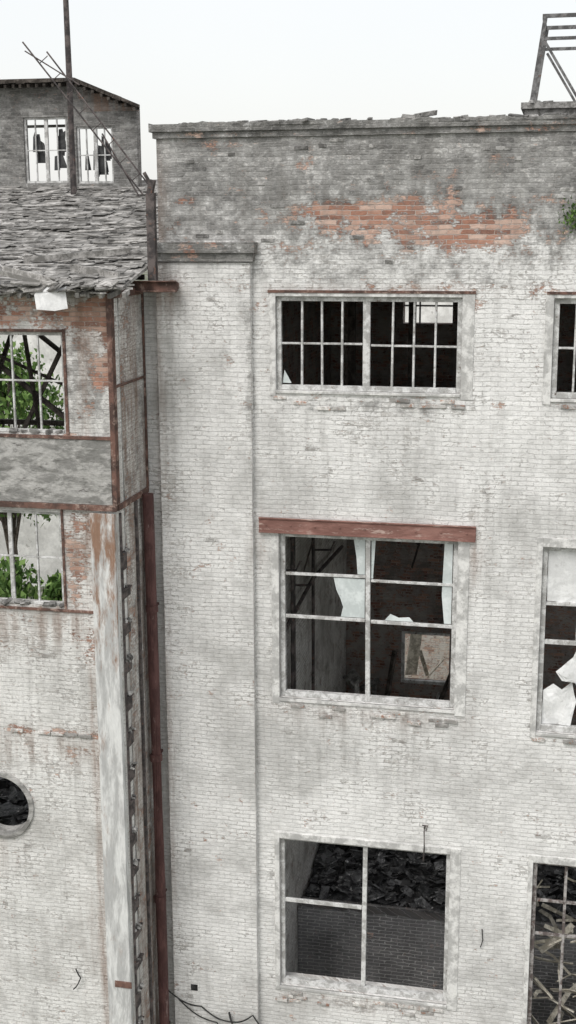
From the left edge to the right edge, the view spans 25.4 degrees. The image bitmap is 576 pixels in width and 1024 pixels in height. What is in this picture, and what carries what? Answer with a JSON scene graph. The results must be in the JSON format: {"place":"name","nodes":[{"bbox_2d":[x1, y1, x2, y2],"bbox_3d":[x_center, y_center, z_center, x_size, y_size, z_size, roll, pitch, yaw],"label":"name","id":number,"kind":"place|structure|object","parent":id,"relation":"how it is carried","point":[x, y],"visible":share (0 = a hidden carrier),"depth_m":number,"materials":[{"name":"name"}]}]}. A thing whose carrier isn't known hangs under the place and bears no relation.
{"place":"outdoors","nodes":[
{"label":"outdoors","id":0,"kind":"place"},
{"bbox_2d":[0,777,28,825],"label":"rubble","id":1,"kind":"object","parent":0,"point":[14,808],"visible":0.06,"depth_m":24.89,"materials":[{"name":"stone"}]},
{"bbox_2d":[4,269,147,598],"bbox_3d":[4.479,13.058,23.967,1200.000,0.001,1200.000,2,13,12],"label":"ground","id":2,"kind":"structure","parent":0,"point":[146,275],"depth_m":65.56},
{"bbox_2d":[0,345,32,427],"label":"broadleaf tree","id":3,"kind":"object","parent":2,"relation":"on","point":[5,382],"visible":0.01,"depth_m":52.04,"materials":[{"name":"green plant"}]},
{"bbox_2d":[0,554,61,600],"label":"broadleaf tree","id":4,"kind":"object","parent":2,"relation":"on","point":[52,590],"visible":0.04,"depth_m":36.02,"materials":[{"name":"green plant"}]},
{"bbox_2d":[0,335,64,585],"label":"workshop","id":5,"kind":"structure","parent":2,"relation":"on","point":[48,538],"depth_m":64.83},
{"bbox_2d":[0,341,64,593],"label":"broadleaf tree","id":6,"kind":"object","parent":2,"relation":"on","point":[24,399],"visible":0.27,"depth_m":49.32,"materials":[{"name":"green plant"}]},
{"bbox_2d":[0,291,140,1023],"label":"front wall","id":7,"kind":"structure","parent":2,"relation":"on","point":[52,921],"depth_m":22.21,"materials":[{"name":"brick"}]},
{"bbox_2d":[0,771,34,838],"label":"porthole ring","id":8,"kind":"object","parent":7,"relation":"attached to","point":[7,831],"visible":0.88,"depth_m":22.52,"materials":[{"name":"concrete"}]},
{"bbox_2d":[0,510,63,604],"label":"window frame","id":9,"kind":"object","parent":7,"relation":"attached to","point":[11,555],"visible":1,"depth_m":21.52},
{"bbox_2d":[0,427,63,607],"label":"sill debris","id":10,"kind":"object","parent":7,"relation":"on","point":[7,601],"visible":1,"depth_m":21.53,"materials":[{"name":"grey brick"}]},
{"bbox_2d":[0,332,65,432],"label":"window frame","id":11,"kind":"object","parent":7,"relation":"attached to","point":[39,381],"visible":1,"depth_m":20.82,"materials":[{"name":"grey metal"}]},
{"bbox_2d":[10,728,91,738],"bbox_3d":[-5.920,3.734,22.466,5.247,0.064,0.071,2,13,12],"label":"brick ledge","id":12,"kind":"object","parent":7,"relation":"attached to","point":[57,733],"visible":1,"depth_m":22.03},
{"bbox_2d":[0,288,148,613],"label":"steel angles","id":13,"kind":"object","parent":2,"relation":"on","point":[117,505],"visible":0.89,"depth_m":20.84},
{"bbox_2d":[0,437,112,504],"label":"spandrel beam","id":14,"kind":"structure","parent":13,"relation":"attached to","point":[71,471],"depth_m":20.97,"materials":[{"name":"concrete"}]},
{"bbox_2d":[0,248,134,298],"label":"eave debris","id":15,"kind":"object","parent":13,"relation":"on","point":[31,284],"visible":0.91,"depth_m":20.15,"materials":[{"name":"grey wood"}]},
{"bbox_2d":[34,285,67,310],"bbox_3d":[-3.674,-3.391,20.104,0.570,0.440,0.330,2,13,12],"label":"bent tin sheet","id":16,"kind":"object","parent":15,"relation":"on","point":[50,301],"visible":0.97,"depth_m":19.98,"materials":[{"name":"metal"}]},
{"bbox_2d":[0,180,157,289],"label":"roof deck","id":17,"kind":"structure","parent":13,"relation":"on","point":[138,271],"depth_m":24.11,"materials":[{"name":"grey wood"}]},
{"bbox_2d":[63,0,76,195],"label":"roof mast","id":18,"kind":"object","parent":17,"relation":"on","point":[73,185],"visible":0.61,"depth_m":27.20,"materials":[{"name":"grey metal"}]},
{"bbox_2d":[0,77,141,187],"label":"rooftop cabin","id":19,"kind":"object","parent":17,"relation":"on","point":[22,101],"visible":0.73,"depth_m":28.55,"materials":[{"name":"brick"}]},
{"bbox_2d":[24,117,113,183],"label":"cabin window frames","id":20,"kind":"structure","parent":19,"relation":"in","point":[46,134],"depth_m":28.69,"materials":[{"name":"white wood"}]},
{"bbox_2d":[0,185,158,287],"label":"roof boards","id":21,"kind":"object","parent":17,"relation":"on","point":[16,202],"visible":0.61,"depth_m":24.14,"materials":[{"name":"grey wood"}]},
{"bbox_2d":[22,42,147,196],"bbox_3d":[-4.224,-8.277,27.003,2.754,3.198,0.136,2,13,12],"label":"leaning ladder","id":22,"kind":"object","parent":17,"relation":"on","point":[115,158],"visible":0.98,"depth_m":26.93,"materials":[{"name":"metal"}]},
{"bbox_2d":[142,172,157,280],"bbox_3d":[-2.261,-4.681,20.976,0.224,1.743,0.175,2,13,12],"label":"roof edge post","id":23,"kind":"object","parent":17,"relation":"on","point":[151,227],"visible":1,"depth_m":20.93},
{"bbox_2d":[119,500,153,1023],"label":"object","id":24,"kind":"object","parent":2,"relation":"on","point":[126,592],"depth_m":22.34,"materials":[{"name":"metal"}]},
{"bbox_2d":[124,547,144,1023],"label":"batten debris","id":25,"kind":"object","parent":24,"relation":"attached to","point":[134,828],"visible":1,"depth_m":22.27,"materials":[{"name":"grey wood"}]},
{"bbox_2d":[117,294,158,1023],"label":"side wall","id":26,"kind":"structure","parent":2,"relation":"on","point":[129,316],"depth_m":22.12,"materials":[{"name":"concrete"}]},
{"bbox_2d":[0,261,158,428],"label":"roof truss","id":27,"kind":"object","parent":26,"relation":"on","point":[28,420],"visible":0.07,"depth_m":22.93,"materials":[{"name":"black metal"}]},
{"bbox_2d":[129,281,178,291],"bbox_3d":[-2.323,-3.769,21.341,1.070,0.185,0.400,2,13,12],"label":"eave channel","id":28,"kind":"object","parent":26,"relation":"attached to","point":[156,286],"visible":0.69,"depth_m":21.16,"materials":[{"name":"metal"}]},
{"bbox_2d":[142,493,170,1023],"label":"rusty drainpipe","id":29,"kind":"object","parent":2,"relation":"on","point":[156,757],"visible":1,"depth_m":23.00,"materials":[{"name":"brown metal"}]},
{"bbox_2d":[144,292,174,1023],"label":"corner strip","id":30,"kind":"object","parent":2,"relation":"on","point":[152,386],"visible":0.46,"depth_m":22.78,"materials":[{"name":"brick"}]},
{"bbox_2d":[156,262,259,1023],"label":"pilaster","id":31,"kind":"object","parent":2,"relation":"on","point":[205,347],"visible":1,"depth_m":22.65,"materials":[{"name":"brick"}]},
{"bbox_2d":[191,984,197,990],"bbox_3d":[-1.776,9.022,24.308,0.130,0.120,0.040,2,13,12],"label":"wall vent","id":32,"kind":"object","parent":31,"relation":"attached to","point":[194,987],"depth_m":24.29,"materials":[{"name":"black metal"}]},
{"bbox_2d":[157,253,254,261],"bbox_3d":[-1.399,-4.236,21.267,1.710,0.140,0.191,2,13,12],"label":"pilaster cap","id":33,"kind":"object","parent":31,"relation":"on","point":[224,257],"visible":0.94,"depth_m":21.16,"materials":[{"name":"grey concrete"}]},
{"bbox_2d":[157,242,256,252],"bbox_3d":[-1.395,-4.381,21.205,1.770,0.170,0.245,2,13,12],"label":"pilaster cap","id":34,"kind":"object","parent":33,"relation":"on","point":[206,247],"visible":0.89,"depth_m":21.08,"materials":[{"name":"grey concrete"}]},
{"bbox_2d":[285,536,346,972],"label":"partition wall","id":35,"kind":"structure","parent":2,"relation":"on","point":[330,654],"depth_m":27.46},
{"bbox_2d":[286,537,343,690],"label":"interior pipes","id":36,"kind":"object","parent":35,"relation":"attached to","point":[294,606],"visible":0.44,"depth_m":24.94,"materials":[{"name":"metal"}]},
{"bbox_2d":[156,131,575,1023],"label":"front wall","id":37,"kind":"structure","parent":2,"relation":"on","point":[486,783],"depth_m":21.42,"materials":[{"name":"brick"}]},
{"bbox_2d":[73,929,482,1023],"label":"hanging cable","id":38,"kind":"object","parent":37,"relation":"attached to","point":[182,1001],"visible":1,"depth_m":24.24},
{"bbox_2d":[148,114,575,132],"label":"coping top","id":39,"kind":"object","parent":37,"relation":"on","point":[334,123],"visible":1,"depth_m":20.27,"materials":[{"name":"grey concrete"}]},
{"bbox_2d":[187,110,575,263],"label":"parapet rubble","id":40,"kind":"object","parent":39,"relation":"on","point":[434,113],"visible":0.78,"depth_m":20.40,"materials":[{"name":"grey brick"}]},
{"bbox_2d":[152,124,575,138],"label":"coping course","id":41,"kind":"object","parent":37,"relation":"on","point":[393,130],"visible":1,"depth_m":20.32,"materials":[{"name":"grey concrete"}]},
{"bbox_2d":[281,838,449,1001],"bbox_3d":[1.397,7.454,23.515,3.102,2.992,0.110,2,13,12],"label":"window frame","id":42,"kind":"object","parent":37,"relation":"attached to","point":[364,987],"visible":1,"depth_m":23.63,"materials":[{"name":"white paint"}]},
{"bbox_2d":[258,517,475,542],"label":"steel lintel","id":43,"kind":"structure","parent":37,"relation":"attached to","point":[372,529],"depth_m":21.72,"materials":[{"name":"brown metal"}]},
{"bbox_2d":[274,831,460,1010],"bbox_3d":[1.417,7.475,23.375,3.390,3.220,0.058,2,13,12],"label":"window surround","id":44,"kind":"object","parent":37,"relation":"attached to","point":[453,923],"visible":1,"depth_m":23.20,"materials":[{"name":"paint"}]},
{"bbox_2d":[283,370,452,623],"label":"glass shards","id":45,"kind":"object","parent":37,"relation":"attached to","point":[351,592],"visible":1,"depth_m":22.12,"materials":[{"name":"white glass"}]},
{"bbox_2d":[280,534,457,707],"bbox_3d":[1.384,1.866,22.271,3.082,3.002,0.110,2,13,12],"label":"window frame","id":46,"kind":"object","parent":37,"relation":"attached to","point":[367,697],"visible":0.96,"depth_m":22.29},
{"bbox_2d":[277,296,462,392],"bbox_3d":[1.327,-2.777,21.198,3.082,1.552,0.110,2,13,12],"label":"window frame","id":47,"kind":"object","parent":37,"relation":"attached to","point":[366,343],"visible":1,"depth_m":21.18,"materials":[{"name":"grey metal"}]},
{"bbox_2d":[271,533,469,716],"bbox_3d":[1.384,1.947,22.139,3.410,3.110,0.058,2,13,12],"label":"window surround","id":48,"kind":"object","parent":37,"relation":"attached to","point":[461,627],"visible":1,"depth_m":22.13,"materials":[{"name":"paint"}]},
{"bbox_2d":[269,293,474,400],"bbox_3d":[1.354,-2.752,21.088,3.390,1.760,0.058,2,13,12],"label":"window surround","id":49,"kind":"object","parent":37,"relation":"attached to","point":[467,344],"visible":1,"depth_m":20.93,"materials":[{"name":"grey concrete"}]},
{"bbox_2d":[267,290,575,294],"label":"thin lintel strip","id":50,"kind":"object","parent":37,"relation":"attached to","point":[394,292],"visible":1,"depth_m":20.82,"materials":[{"name":"metal"}]},
{"bbox_2d":[273,396,575,1016],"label":"sill bricks","id":51,"kind":"object","parent":37,"relation":"attached to","point":[299,996],"visible":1,"depth_m":22.35,"materials":[{"name":"grey brick"}]},
{"bbox_2d":[422,825,427,860],"bbox_3d":[2.434,5.868,22.729,0.110,0.713,0.134,2,13,12],"label":"wall hook","id":52,"kind":"object","parent":37,"relation":"attached to","point":[424,840],"depth_m":22.69,"materials":[{"name":"metal"}]},
{"bbox_2d":[522,854,575,1023],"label":"window surround","id":53,"kind":"object","parent":37,"relation":"attached to","point":[551,860],"visible":1,"depth_m":22.61,"materials":[{"name":"paint"}]},
{"bbox_2d":[527,863,575,1023],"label":"window frame","id":54,"kind":"object","parent":37,"relation":"attached to","point":[564,902],"visible":1,"depth_m":22.79,"materials":[{"name":"grey metal"}]},
{"bbox_2d":[530,537,575,738],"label":"window surround","id":55,"kind":"object","parent":37,"relation":"attached to","point":[555,542],"visible":1,"depth_m":21.50,"materials":[{"name":"paint"}]},
{"bbox_2d":[536,547,575,732],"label":"window frame","id":56,"kind":"object","parent":37,"relation":"attached to","point":[553,727],"visible":1,"depth_m":21.64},
{"bbox_2d":[541,683,575,725],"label":"torn plastic","id":57,"kind":"object","parent":56,"relation":"attached to","point":[558,705],"visible":1,"depth_m":21.88,"materials":[{"name":"white plastic"}]},
{"bbox_2d":[547,551,575,602],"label":"plastic sheet","id":58,"kind":"object","parent":56,"relation":"attached to","point":[561,581],"visible":1,"depth_m":21.40,"materials":[{"name":"white plastic"}]},
{"bbox_2d":[556,652,575,682],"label":"torn plastic","id":59,"kind":"object","parent":56,"relation":"attached to","point":[566,672],"visible":1,"depth_m":21.65,"materials":[{"name":"white plastic"}]},
{"bbox_2d":[542,292,575,404],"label":"window surround","id":60,"kind":"object","parent":37,"relation":"attached to","point":[548,348],"visible":1,"depth_m":20.50,"materials":[{"name":"grey concrete"}]},
{"bbox_2d":[551,298,575,398],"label":"window frame","id":61,"kind":"object","parent":37,"relation":"attached to","point":[554,393],"visible":1,"depth_m":20.54,"materials":[{"name":"grey metal"}]},
{"bbox_2d":[558,195,575,238],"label":"wall weed","id":62,"kind":"object","parent":37,"relation":"attached to","point":[571,215],"depth_m":19.95,"materials":[{"name":"green plant"}]},
{"bbox_2d":[405,634,449,679],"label":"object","id":63,"kind":"object","parent":2,"relation":"on","point":[435,649],"visible":0.02,"depth_m":41.96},
{"bbox_2d":[331,301,575,724],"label":"back wall","id":64,"kind":"structure","parent":2,"relation":"on","point":[393,560],"depth_m":30.85,"materials":[{"name":"brick"}]},
{"bbox_2d":[405,634,444,677],"bbox_3d":[3.436,3.534,32.068,0.993,1.272,0.150,0,13,1],"label":"broken shutter","id":65,"kind":"object","parent":64,"relation":"attached to","point":[415,652],"visible":0.86,"depth_m":32.09,"materials":[{"name":"grey wood"}]},
{"bbox_2d":[401,302,452,685],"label":"window bars","id":66,"kind":"object","parent":64,"relation":"attached to","point":[419,681],"depth_m":31.62,"materials":[{"name":"grey metal"}]},
{"bbox_2d":[90,513,133,1023],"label":"steel column","id":67,"kind":"structure","parent":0,"point":[105,587],"depth_m":21.82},
{"bbox_2d":[115,980,131,988],"bbox_3d":[-2.922,8.389,22.718,0.310,0.120,0.017,2,13,12],"label":"column patch plate","id":68,"kind":"object","parent":67,"relation":"attached to","point":[123,984],"depth_m":22.71,"materials":[{"name":"metal"}]},
{"bbox_2d":[0,0,575,180],"label":"sky","id":69,"kind":"structure","parent":0,"point":[187,61],"materials":[{"name":"white"}]},
{"bbox_2d":[405,302,452,322],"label":"pale warehouse","id":70,"kind":"structure","parent":0,"point":[444,314],"depth_m":60.33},
{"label":"ground floor","id":71,"kind":"structure","parent":0,"visible":0},
{"bbox_2d":[298,896,575,1023],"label":"wall","id":72,"kind":"structure","parent":71,"relation":"on","point":[405,946],"depth_m":26.76,"materials":[{"name":"brick"}]},
{"bbox_2d":[305,843,575,924],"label":"slate rubble heap","id":73,"kind":"object","parent":71,"relation":"on","point":[407,879],"visible":0.15,"depth_m":27.71,"materials":[{"name":"black stone"}]},
{"bbox_2d":[448,565,452,699],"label":"hall pier","id":74,"kind":"structure","parent":71,"relation":"on","point":[450,643],"depth_m":29.67,"materials":[{"name":"concrete"}]},
{"bbox_2d":[531,877,575,1023],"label":"broken timber pile","id":75,"kind":"object","parent":71,"relation":"on","point":[551,943],"visible":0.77,"depth_m":24.61,"materials":[{"name":"wood"}]},
{"bbox_3d":[6.170,-6.647,24.111,14.200,0.220,8.520,2,13,12],"label":"roof slab","id":76,"kind":"object","parent":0,"visible":0},
{"bbox_2d":[521,13,575,115],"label":"rooftop steel frame","id":77,"kind":"object","parent":76,"relation":"on","point":[533,105],"visible":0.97,"depth_m":25.09,"materials":[{"name":"grey metal"}]},
{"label":"floor beams","id":78,"kind":"object","parent":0,"visible":0},
{"bbox_3d":[6.194,-1.139,25.345,14.200,0.290,8.520,2,13,12],"label":"upper floor slab","id":79,"kind":"object","parent":78,"relation":"on","visible":0},
{"bbox_2d":[282,301,330,384],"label":"partition wall","id":80,"kind":"structure","parent":79,"relation":"on","point":[291,332],"depth_m":27.50,"materials":[{"name":"brick"}]},
{"bbox_2d":[303,301,453,699],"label":"interior timbers","id":81,"kind":"object","parent":79,"relation":"on","point":[351,339],"visible":0.1,"depth_m":25.38,"materials":[{"name":"black wood"}]},
{"bbox_2d":[343,669,439,698],"bbox_3d":[2.539,5.143,30.526,2.947,2.626,2.859,2,13,12],"label":"hall debris","id":82,"kind":"object","parent":79,"relation":"on","point":[353,678],"visible":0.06,"depth_m":31.35,"materials":[{"name":"grey brick"}]}
]}

